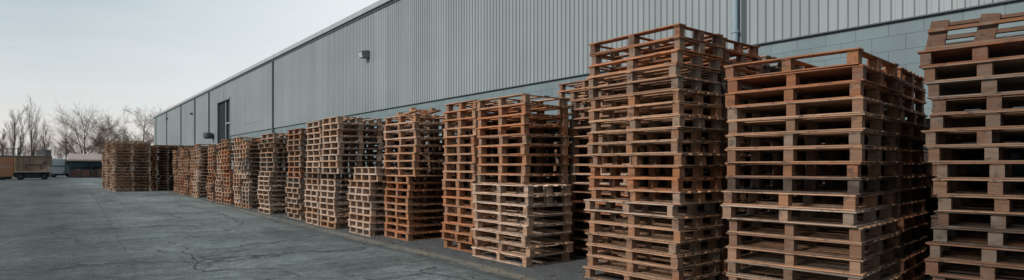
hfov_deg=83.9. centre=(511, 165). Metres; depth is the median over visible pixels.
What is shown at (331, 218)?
pallet
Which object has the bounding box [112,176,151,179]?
pallet
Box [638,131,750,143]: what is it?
pallet
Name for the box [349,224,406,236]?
pallet
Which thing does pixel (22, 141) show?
bare tree
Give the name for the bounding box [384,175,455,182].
pallet
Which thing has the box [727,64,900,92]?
pallet
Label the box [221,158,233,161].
pallet
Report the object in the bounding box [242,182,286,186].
pallet
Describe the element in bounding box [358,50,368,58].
wall lamp
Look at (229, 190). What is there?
pallet
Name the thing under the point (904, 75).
pallet
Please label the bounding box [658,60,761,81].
pallet
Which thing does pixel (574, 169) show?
pallet
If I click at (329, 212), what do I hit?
pallet
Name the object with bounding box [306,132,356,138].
pallet
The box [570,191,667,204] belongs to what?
pallet
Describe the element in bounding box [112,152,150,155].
pallet
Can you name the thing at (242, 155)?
pallet
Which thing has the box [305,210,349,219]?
pallet
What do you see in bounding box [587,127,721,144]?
pallet
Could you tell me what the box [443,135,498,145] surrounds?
pallet
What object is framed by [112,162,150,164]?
pallet
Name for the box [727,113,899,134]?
pallet
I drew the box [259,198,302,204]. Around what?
pallet
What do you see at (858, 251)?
pallet
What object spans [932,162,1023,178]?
pallet
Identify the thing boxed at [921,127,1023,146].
pallet
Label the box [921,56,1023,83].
pallet
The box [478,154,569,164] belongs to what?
pallet
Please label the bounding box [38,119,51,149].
bare tree
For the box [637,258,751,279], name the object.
pallet
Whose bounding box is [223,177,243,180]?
pallet
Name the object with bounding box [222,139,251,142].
pallet
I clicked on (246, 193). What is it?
pallet
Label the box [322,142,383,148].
pallet
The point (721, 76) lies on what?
pallet
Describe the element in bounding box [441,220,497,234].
pallet
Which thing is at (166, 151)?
pallet
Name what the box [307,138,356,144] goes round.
pallet
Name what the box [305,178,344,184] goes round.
pallet
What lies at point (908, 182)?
pallet
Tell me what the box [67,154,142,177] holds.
open shed
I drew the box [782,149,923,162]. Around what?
pallet
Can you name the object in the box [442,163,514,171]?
pallet
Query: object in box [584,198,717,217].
pallet
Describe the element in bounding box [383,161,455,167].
pallet
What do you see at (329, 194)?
pallet
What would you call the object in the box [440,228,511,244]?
pallet
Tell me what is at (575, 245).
pallet
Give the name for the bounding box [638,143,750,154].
pallet
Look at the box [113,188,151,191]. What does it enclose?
pallet
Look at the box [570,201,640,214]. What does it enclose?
pallet
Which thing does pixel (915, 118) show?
pallet
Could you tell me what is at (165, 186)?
pallet
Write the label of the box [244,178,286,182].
pallet
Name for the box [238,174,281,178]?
pallet
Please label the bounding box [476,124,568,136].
pallet
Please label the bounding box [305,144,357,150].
pallet
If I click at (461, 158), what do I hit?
pallet
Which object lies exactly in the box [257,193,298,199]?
pallet
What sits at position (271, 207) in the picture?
pallet
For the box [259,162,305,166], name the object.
pallet
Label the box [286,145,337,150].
pallet
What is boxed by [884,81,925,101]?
pallet
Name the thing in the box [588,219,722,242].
pallet
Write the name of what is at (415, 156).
pallet
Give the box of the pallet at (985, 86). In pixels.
[925,74,1023,99]
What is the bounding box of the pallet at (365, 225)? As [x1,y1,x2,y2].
[347,217,405,229]
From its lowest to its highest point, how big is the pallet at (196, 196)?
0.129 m
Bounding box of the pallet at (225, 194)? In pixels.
[221,192,233,196]
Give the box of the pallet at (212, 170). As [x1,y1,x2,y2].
[208,169,233,172]
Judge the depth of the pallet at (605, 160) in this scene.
8.24 m
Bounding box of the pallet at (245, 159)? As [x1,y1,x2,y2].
[240,157,284,161]
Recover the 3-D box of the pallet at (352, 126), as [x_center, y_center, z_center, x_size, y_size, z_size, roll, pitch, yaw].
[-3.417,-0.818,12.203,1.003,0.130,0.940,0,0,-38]
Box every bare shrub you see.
[15,139,37,155]
[47,141,64,158]
[48,129,93,158]
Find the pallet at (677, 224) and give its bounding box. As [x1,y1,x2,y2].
[589,208,722,230]
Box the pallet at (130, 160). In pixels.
[111,159,149,161]
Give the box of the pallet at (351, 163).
[321,161,381,166]
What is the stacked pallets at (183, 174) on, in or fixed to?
on the ground
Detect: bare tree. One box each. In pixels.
[0,128,9,154]
[2,108,26,155]
[9,112,28,155]
[24,95,52,155]
[26,102,131,158]
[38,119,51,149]
[75,116,132,153]
[103,105,171,146]
[111,129,152,143]
[132,107,159,144]
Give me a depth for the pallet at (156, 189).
30.12 m
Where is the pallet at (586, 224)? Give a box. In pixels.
[571,216,648,232]
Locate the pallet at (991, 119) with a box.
[929,109,1023,129]
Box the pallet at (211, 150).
[208,149,231,151]
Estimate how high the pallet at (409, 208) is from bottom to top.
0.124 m
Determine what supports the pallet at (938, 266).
on the pallet at (975, 273)
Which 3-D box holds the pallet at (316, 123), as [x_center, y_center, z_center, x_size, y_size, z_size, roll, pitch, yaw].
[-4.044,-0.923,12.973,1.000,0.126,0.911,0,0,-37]
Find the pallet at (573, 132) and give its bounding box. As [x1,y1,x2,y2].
[568,125,629,136]
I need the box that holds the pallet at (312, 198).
[304,195,342,201]
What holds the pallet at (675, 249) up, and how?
on the pallet at (677, 262)
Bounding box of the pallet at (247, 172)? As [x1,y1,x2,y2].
[240,170,286,174]
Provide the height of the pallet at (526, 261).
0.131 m
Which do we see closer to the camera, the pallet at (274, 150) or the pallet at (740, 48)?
the pallet at (740, 48)
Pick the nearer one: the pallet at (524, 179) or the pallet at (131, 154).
the pallet at (524, 179)
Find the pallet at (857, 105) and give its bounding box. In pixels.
[727,96,900,120]
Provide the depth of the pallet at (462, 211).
8.84 m
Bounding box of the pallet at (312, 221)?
[305,216,334,225]
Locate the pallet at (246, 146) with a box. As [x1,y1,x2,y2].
[239,144,286,148]
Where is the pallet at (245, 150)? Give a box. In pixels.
[239,149,284,152]
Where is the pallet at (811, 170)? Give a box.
[725,163,899,178]
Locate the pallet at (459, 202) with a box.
[442,195,509,207]
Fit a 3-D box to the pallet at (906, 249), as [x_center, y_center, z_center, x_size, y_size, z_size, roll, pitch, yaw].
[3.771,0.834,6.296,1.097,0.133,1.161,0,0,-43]
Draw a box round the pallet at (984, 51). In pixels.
[917,39,1023,67]
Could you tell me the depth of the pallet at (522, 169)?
8.08 m
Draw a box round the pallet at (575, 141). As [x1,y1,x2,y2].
[570,135,664,145]
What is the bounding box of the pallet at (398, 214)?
[384,207,454,218]
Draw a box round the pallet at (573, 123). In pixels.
[569,115,627,128]
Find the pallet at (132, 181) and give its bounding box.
[112,179,150,182]
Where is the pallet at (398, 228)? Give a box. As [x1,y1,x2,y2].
[384,220,454,233]
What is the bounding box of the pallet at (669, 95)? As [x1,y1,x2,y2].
[589,88,723,111]
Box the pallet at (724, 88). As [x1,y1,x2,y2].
[687,83,751,94]
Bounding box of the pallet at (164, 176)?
[152,175,173,177]
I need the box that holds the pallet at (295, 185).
[286,182,333,187]
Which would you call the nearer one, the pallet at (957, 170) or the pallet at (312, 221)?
the pallet at (957, 170)
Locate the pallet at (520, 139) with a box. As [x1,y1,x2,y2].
[477,134,570,145]
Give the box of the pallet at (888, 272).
[725,252,897,279]
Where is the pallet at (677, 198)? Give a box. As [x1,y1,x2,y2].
[588,187,724,204]
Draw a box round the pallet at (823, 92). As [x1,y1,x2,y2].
[725,81,895,106]
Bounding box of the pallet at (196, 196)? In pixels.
[193,193,215,197]
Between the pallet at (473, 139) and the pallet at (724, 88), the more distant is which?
the pallet at (473, 139)
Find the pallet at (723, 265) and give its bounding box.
[641,250,749,271]
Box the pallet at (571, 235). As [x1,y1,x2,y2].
[569,225,623,244]
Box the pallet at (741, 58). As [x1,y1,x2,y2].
[643,49,762,68]
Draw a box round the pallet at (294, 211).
[285,207,311,214]
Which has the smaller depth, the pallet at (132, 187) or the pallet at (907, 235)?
the pallet at (907, 235)
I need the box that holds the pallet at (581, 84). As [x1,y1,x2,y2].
[558,77,625,91]
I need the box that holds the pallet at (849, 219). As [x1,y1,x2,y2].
[720,200,894,227]
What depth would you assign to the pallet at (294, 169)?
14.02 m
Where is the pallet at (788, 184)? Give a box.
[725,177,898,194]
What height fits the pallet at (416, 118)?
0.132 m
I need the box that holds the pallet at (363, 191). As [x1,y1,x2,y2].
[347,187,416,194]
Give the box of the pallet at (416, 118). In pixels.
[384,114,456,125]
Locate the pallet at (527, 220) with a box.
[474,208,572,225]
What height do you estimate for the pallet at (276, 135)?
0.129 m
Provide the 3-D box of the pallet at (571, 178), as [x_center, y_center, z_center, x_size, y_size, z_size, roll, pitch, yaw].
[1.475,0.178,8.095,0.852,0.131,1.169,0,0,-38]
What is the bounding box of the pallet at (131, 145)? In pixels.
[111,143,150,146]
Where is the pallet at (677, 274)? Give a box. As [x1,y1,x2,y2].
[587,251,720,279]
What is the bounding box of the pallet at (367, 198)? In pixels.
[346,192,415,201]
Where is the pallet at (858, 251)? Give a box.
[726,225,901,259]
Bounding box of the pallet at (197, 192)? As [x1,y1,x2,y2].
[193,190,207,194]
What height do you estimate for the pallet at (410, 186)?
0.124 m
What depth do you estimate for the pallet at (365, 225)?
10.79 m
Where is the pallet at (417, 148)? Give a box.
[384,145,454,153]
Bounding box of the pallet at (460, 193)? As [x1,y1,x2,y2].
[442,187,509,198]
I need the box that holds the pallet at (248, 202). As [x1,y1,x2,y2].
[242,199,273,204]
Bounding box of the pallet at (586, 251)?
[569,245,625,261]
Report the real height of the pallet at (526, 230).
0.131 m
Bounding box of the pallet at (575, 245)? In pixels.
[569,235,637,251]
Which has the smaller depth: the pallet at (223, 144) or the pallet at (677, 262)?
the pallet at (677, 262)
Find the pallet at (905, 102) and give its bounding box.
[845,94,926,113]
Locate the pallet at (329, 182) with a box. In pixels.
[320,178,382,185]
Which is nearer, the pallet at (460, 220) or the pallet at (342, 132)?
the pallet at (460, 220)
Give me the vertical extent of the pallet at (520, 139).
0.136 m
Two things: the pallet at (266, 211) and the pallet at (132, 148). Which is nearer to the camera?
the pallet at (266, 211)
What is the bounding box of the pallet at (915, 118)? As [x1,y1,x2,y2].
[784,108,927,126]
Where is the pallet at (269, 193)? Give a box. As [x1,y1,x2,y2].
[257,189,302,195]
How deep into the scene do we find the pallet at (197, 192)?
23.56 m
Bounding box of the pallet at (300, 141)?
[287,139,318,145]
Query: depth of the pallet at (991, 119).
4.69 m
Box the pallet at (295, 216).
[287,212,305,219]
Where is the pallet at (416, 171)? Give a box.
[383,168,455,175]
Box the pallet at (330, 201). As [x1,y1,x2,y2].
[319,196,381,204]
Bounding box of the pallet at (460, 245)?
[444,236,520,252]
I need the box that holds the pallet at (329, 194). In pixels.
[319,190,382,197]
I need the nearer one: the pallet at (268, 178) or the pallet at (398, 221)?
the pallet at (398, 221)
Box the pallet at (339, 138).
[322,135,382,142]
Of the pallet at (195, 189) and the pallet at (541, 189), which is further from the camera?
the pallet at (195, 189)
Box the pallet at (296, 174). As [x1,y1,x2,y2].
[287,172,326,177]
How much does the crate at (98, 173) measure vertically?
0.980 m
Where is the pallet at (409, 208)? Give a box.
[384,201,455,211]
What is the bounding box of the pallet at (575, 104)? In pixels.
[570,99,622,110]
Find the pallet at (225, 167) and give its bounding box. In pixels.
[220,166,251,169]
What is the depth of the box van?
64.26 m
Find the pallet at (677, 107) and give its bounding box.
[588,101,722,121]
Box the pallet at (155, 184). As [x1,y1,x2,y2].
[152,182,172,185]
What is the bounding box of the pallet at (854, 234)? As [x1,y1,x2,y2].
[728,213,900,243]
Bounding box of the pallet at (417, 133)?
[383,130,455,139]
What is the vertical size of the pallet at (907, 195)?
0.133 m
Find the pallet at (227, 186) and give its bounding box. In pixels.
[224,185,232,188]
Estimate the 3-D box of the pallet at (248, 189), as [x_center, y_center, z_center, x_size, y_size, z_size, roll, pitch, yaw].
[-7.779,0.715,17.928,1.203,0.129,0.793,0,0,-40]
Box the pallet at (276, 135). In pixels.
[261,133,299,138]
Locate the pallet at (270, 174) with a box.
[260,172,299,176]
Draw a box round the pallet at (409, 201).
[384,194,455,204]
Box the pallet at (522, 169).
[476,165,567,174]
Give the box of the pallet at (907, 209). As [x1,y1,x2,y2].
[791,196,925,217]
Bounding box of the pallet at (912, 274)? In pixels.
[783,259,925,279]
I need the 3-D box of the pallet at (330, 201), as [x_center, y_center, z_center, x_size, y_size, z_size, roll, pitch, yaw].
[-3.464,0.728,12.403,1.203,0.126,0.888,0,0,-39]
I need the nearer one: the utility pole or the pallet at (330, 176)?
the pallet at (330, 176)
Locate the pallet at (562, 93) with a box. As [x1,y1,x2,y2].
[557,84,607,99]
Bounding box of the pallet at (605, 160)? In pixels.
[570,155,668,164]
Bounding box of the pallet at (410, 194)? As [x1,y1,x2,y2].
[384,188,454,197]
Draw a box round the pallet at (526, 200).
[472,191,572,205]
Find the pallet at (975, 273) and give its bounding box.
[930,263,1023,279]
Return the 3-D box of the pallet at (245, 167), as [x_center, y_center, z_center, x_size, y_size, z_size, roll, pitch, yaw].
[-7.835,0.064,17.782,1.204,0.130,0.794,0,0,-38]
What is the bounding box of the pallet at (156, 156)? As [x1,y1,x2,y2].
[152,155,178,157]
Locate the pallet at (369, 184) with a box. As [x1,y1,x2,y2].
[349,180,417,187]
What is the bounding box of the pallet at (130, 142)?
[111,140,149,144]
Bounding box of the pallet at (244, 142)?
[239,140,284,144]
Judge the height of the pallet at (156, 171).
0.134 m
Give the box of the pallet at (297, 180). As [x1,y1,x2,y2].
[287,177,326,182]
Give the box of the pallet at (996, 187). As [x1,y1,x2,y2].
[932,178,1023,196]
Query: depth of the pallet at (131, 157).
28.82 m
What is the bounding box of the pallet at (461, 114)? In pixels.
[443,108,508,120]
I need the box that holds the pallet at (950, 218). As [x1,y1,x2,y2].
[934,205,1023,231]
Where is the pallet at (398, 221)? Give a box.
[385,213,456,225]
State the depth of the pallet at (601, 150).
8.10 m
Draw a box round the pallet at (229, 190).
[224,188,233,192]
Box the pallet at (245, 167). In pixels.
[237,166,283,169]
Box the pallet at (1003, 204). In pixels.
[937,191,1023,214]
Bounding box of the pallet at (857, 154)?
[725,146,899,162]
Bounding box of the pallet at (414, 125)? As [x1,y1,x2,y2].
[383,121,454,132]
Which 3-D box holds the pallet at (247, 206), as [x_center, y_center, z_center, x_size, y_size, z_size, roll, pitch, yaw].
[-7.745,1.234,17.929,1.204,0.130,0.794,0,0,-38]
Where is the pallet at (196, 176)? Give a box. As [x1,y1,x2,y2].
[193,175,208,178]
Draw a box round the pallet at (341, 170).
[321,167,381,173]
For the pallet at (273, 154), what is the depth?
15.82 m
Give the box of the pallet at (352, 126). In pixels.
[322,123,382,130]
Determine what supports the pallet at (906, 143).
on the pallet at (909, 156)
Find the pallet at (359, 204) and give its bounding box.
[349,199,416,208]
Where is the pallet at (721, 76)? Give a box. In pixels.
[643,72,751,90]
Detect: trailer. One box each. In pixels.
[0,155,14,179]
[14,156,51,179]
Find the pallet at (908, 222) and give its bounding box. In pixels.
[800,210,928,230]
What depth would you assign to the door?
39.01 m
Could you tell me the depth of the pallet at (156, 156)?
30.22 m
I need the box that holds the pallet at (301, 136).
[287,134,319,140]
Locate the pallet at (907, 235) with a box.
[798,224,925,244]
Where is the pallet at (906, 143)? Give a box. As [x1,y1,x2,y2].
[782,136,925,150]
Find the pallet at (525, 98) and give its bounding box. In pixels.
[476,93,567,111]
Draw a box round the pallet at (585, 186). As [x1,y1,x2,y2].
[569,183,665,194]
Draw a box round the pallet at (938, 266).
[924,247,1023,279]
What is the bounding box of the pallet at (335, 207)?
[319,202,383,210]
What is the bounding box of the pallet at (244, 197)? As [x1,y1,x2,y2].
[242,195,286,199]
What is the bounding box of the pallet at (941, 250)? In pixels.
[925,232,1023,266]
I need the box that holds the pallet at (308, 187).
[305,184,343,190]
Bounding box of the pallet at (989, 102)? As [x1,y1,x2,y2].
[931,92,1023,113]
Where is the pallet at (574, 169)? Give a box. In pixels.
[570,165,666,173]
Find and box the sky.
[0,0,378,158]
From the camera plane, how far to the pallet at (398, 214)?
10.30 m
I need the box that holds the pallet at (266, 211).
[258,206,303,214]
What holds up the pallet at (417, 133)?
on the pallet at (415, 140)
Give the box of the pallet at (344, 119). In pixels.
[321,116,382,124]
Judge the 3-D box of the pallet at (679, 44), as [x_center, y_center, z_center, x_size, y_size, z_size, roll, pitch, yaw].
[1.615,-1.235,6.439,0.821,0.129,1.252,0,0,-38]
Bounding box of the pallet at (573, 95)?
[569,88,607,102]
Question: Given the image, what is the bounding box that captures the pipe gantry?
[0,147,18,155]
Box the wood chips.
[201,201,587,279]
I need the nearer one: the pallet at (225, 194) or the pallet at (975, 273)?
the pallet at (975, 273)
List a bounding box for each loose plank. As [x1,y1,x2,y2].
[396,107,420,115]
[414,108,440,116]
[417,110,429,113]
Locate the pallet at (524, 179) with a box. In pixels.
[476,174,568,184]
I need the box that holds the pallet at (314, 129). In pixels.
[306,126,356,133]
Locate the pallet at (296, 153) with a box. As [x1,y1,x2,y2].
[288,150,318,155]
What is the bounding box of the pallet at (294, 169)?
[287,167,336,171]
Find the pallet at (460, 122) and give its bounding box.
[443,117,513,128]
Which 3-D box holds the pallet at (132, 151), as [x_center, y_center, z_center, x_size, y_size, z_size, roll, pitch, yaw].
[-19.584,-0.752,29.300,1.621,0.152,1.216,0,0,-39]
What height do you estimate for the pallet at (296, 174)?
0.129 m
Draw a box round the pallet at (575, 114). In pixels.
[570,105,627,119]
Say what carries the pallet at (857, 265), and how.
on the pallet at (888, 272)
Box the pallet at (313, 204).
[304,200,342,207]
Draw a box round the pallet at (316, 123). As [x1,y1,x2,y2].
[306,120,356,127]
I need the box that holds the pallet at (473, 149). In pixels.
[443,145,515,153]
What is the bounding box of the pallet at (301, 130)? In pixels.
[287,128,318,134]
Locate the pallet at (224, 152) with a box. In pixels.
[221,151,250,154]
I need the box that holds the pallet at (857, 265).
[726,238,896,275]
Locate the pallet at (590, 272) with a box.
[582,261,717,279]
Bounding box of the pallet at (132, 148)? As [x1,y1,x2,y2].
[112,146,150,149]
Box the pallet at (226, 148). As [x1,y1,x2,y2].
[221,147,232,150]
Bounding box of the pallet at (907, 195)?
[792,187,922,203]
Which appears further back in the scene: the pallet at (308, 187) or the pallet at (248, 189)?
the pallet at (248, 189)
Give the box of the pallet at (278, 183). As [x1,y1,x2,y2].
[258,180,304,185]
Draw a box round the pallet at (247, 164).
[239,162,284,165]
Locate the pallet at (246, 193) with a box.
[242,191,285,195]
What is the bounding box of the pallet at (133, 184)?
[112,182,151,185]
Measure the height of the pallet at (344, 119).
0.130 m
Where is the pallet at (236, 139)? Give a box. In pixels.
[234,137,272,141]
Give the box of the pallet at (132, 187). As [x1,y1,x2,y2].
[112,185,151,188]
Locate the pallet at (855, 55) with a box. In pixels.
[723,47,898,79]
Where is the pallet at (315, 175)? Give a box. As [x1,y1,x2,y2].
[306,173,353,178]
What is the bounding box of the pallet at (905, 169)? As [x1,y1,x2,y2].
[797,163,925,176]
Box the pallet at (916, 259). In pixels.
[881,248,927,272]
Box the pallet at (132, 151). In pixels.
[112,149,150,152]
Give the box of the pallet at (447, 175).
[442,171,529,180]
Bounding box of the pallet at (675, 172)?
[589,166,723,178]
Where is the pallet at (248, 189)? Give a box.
[241,186,281,191]
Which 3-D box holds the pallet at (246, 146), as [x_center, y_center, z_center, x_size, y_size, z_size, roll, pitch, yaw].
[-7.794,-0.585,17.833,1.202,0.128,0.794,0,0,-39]
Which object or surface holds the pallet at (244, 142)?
on the pallet at (246, 146)
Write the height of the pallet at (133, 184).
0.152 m
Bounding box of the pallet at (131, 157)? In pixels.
[111,156,150,158]
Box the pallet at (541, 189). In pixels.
[472,183,571,195]
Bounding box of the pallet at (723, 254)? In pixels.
[638,240,750,259]
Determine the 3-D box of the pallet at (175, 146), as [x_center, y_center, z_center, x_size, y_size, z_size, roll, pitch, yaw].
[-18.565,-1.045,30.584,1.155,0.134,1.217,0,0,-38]
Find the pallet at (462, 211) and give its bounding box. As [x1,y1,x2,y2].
[443,204,510,216]
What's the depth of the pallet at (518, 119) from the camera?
8.09 m
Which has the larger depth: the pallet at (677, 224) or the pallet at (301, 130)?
the pallet at (301, 130)
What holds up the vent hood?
attached to the warehouse
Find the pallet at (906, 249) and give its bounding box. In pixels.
[880,235,927,258]
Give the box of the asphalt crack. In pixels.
[8,188,334,279]
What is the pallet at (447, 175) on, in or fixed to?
on the pallet at (447, 184)
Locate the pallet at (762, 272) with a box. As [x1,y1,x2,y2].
[726,266,900,279]
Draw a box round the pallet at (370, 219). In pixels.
[348,211,404,222]
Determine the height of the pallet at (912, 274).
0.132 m
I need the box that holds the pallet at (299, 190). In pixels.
[285,187,326,193]
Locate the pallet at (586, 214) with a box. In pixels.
[571,209,627,222]
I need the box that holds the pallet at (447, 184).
[441,179,514,189]
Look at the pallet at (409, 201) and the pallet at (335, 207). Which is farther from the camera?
the pallet at (335, 207)
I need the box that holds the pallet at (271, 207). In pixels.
[259,202,293,209]
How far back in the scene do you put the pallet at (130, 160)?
28.86 m
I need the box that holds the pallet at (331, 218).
[319,213,362,222]
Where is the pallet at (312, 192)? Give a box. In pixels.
[304,189,343,195]
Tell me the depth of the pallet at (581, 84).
9.77 m
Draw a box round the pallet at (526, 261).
[471,245,570,266]
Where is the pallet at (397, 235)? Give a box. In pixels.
[384,226,454,240]
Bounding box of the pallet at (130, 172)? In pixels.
[111,171,149,173]
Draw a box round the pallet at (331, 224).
[319,219,382,228]
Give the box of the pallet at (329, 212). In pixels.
[319,207,376,216]
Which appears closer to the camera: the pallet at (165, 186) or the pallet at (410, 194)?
the pallet at (410, 194)
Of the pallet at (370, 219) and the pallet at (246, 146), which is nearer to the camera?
the pallet at (370, 219)
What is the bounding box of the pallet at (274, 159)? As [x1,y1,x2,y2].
[260,157,304,161]
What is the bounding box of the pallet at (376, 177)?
[353,174,423,180]
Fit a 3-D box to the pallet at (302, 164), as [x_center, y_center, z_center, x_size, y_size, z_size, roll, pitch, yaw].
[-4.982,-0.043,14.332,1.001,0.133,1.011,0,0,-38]
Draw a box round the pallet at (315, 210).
[305,205,349,213]
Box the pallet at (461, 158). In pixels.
[444,154,514,162]
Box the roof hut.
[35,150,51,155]
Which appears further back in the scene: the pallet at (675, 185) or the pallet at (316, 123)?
the pallet at (316, 123)
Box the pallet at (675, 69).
[585,63,719,91]
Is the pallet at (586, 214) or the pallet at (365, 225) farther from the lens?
the pallet at (365, 225)
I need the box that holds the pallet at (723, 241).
[660,226,752,247]
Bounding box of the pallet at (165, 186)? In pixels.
[152,185,172,187]
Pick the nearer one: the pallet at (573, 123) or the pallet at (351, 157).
the pallet at (573, 123)
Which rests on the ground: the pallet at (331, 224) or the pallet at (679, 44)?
the pallet at (331, 224)
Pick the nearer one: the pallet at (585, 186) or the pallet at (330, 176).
the pallet at (585, 186)
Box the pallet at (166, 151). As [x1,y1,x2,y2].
[152,150,171,152]
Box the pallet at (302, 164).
[288,162,306,166]
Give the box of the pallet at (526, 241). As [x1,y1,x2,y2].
[471,226,570,246]
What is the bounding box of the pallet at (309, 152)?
[306,150,355,155]
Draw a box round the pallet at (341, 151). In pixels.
[321,148,382,154]
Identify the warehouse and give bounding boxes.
[153,0,1023,245]
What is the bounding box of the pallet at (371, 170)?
[353,167,423,173]
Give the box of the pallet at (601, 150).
[570,146,639,154]
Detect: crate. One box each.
[69,170,75,177]
[76,169,80,177]
[82,170,88,177]
[89,170,95,177]
[96,169,101,177]
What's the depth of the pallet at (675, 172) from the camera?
6.21 m
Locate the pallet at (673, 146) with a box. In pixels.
[587,140,720,154]
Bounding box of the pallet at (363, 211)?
[349,205,405,215]
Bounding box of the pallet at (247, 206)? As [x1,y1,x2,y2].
[242,202,287,208]
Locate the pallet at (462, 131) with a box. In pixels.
[443,126,508,137]
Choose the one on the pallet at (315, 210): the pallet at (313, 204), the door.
the pallet at (313, 204)
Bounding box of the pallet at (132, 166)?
[112,165,150,167]
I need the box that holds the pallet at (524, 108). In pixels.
[476,103,569,118]
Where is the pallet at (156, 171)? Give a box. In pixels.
[152,170,172,172]
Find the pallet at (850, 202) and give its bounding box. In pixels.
[721,188,896,210]
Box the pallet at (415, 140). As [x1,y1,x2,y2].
[385,137,456,146]
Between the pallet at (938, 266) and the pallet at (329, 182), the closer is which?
the pallet at (938, 266)
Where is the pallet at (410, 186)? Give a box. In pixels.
[385,181,455,189]
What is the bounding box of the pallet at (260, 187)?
[258,185,302,190]
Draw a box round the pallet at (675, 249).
[585,229,719,255]
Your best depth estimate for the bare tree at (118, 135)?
103.19 m
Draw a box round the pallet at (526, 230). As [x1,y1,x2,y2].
[474,217,571,235]
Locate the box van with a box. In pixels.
[49,159,68,177]
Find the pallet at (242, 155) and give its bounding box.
[240,153,283,157]
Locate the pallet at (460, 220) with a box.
[444,212,510,225]
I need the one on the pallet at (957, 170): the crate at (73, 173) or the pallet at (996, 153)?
the pallet at (996, 153)
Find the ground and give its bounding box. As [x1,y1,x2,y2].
[0,176,932,279]
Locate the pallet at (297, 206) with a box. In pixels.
[288,202,325,209]
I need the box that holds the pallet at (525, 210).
[473,200,572,215]
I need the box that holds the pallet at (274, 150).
[261,148,305,152]
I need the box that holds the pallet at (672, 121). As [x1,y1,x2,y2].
[588,114,723,132]
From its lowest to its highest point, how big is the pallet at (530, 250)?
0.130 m
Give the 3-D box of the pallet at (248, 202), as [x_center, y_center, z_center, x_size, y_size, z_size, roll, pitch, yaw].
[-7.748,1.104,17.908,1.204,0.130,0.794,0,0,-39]
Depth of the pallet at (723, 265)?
6.35 m
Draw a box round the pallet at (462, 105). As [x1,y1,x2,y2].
[444,99,514,112]
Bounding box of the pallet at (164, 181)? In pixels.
[151,180,173,182]
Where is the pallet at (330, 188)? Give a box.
[319,184,382,191]
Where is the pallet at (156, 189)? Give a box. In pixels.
[153,187,173,190]
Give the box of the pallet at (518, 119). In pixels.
[477,114,568,127]
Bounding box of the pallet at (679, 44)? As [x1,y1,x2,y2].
[590,36,724,70]
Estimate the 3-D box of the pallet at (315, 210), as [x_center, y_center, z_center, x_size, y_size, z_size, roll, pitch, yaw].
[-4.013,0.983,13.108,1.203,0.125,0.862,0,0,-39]
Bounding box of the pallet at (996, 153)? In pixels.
[926,145,1023,161]
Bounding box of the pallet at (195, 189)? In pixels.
[193,187,215,190]
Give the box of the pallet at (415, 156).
[382,153,453,160]
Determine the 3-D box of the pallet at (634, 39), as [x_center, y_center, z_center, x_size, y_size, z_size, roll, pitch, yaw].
[1.602,-1.365,6.438,0.821,0.129,1.252,0,0,-39]
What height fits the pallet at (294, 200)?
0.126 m
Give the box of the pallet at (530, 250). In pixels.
[473,235,573,256]
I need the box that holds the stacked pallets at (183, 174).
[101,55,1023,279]
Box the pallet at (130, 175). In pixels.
[111,173,150,176]
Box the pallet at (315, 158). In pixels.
[306,156,355,161]
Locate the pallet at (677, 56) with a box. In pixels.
[587,49,722,80]
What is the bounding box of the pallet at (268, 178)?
[258,176,305,180]
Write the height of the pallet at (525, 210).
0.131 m
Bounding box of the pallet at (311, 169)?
[305,167,348,172]
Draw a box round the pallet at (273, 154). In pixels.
[259,152,305,157]
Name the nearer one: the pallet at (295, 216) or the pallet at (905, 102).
the pallet at (905, 102)
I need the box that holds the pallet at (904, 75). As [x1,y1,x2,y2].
[881,67,925,90]
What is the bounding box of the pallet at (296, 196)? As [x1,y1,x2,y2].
[287,192,326,198]
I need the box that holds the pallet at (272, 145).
[258,143,298,148]
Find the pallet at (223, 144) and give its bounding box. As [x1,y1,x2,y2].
[218,143,250,146]
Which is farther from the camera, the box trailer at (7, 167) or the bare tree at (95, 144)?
the bare tree at (95, 144)
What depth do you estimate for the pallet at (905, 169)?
6.09 m
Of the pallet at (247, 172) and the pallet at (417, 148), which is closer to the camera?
the pallet at (417, 148)
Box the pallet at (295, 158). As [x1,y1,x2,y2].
[287,156,319,161]
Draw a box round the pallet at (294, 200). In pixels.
[285,197,325,203]
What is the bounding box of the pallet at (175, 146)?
[152,145,179,147]
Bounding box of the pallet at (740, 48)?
[641,37,759,63]
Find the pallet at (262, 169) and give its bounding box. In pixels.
[260,167,305,171]
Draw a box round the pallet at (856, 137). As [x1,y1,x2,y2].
[725,130,898,148]
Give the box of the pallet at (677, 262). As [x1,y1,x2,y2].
[586,240,720,268]
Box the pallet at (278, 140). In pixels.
[260,138,299,143]
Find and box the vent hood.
[203,132,213,138]
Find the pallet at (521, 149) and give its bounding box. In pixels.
[476,144,567,155]
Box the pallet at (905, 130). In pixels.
[784,122,925,138]
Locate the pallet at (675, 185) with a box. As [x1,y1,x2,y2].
[588,177,722,191]
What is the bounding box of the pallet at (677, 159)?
[590,153,725,165]
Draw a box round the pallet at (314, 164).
[306,162,355,166]
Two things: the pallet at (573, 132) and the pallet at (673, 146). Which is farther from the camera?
the pallet at (573, 132)
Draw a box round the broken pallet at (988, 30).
[925,12,1023,50]
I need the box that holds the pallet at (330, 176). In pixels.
[319,173,367,179]
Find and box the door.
[217,97,230,145]
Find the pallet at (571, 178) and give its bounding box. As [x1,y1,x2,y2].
[568,174,666,184]
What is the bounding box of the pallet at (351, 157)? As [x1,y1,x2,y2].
[321,155,381,160]
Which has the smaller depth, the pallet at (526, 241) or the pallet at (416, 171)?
the pallet at (526, 241)
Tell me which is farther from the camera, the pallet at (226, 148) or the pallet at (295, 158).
the pallet at (226, 148)
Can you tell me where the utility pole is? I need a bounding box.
[62,139,69,158]
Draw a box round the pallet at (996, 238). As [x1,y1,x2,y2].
[932,219,1023,248]
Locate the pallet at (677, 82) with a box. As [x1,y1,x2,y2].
[587,75,721,101]
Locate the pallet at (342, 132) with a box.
[321,129,382,137]
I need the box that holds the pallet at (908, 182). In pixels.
[796,175,927,189]
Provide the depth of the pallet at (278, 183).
15.84 m
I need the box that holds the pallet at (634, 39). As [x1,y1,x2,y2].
[588,23,722,59]
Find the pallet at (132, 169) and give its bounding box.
[112,168,150,170]

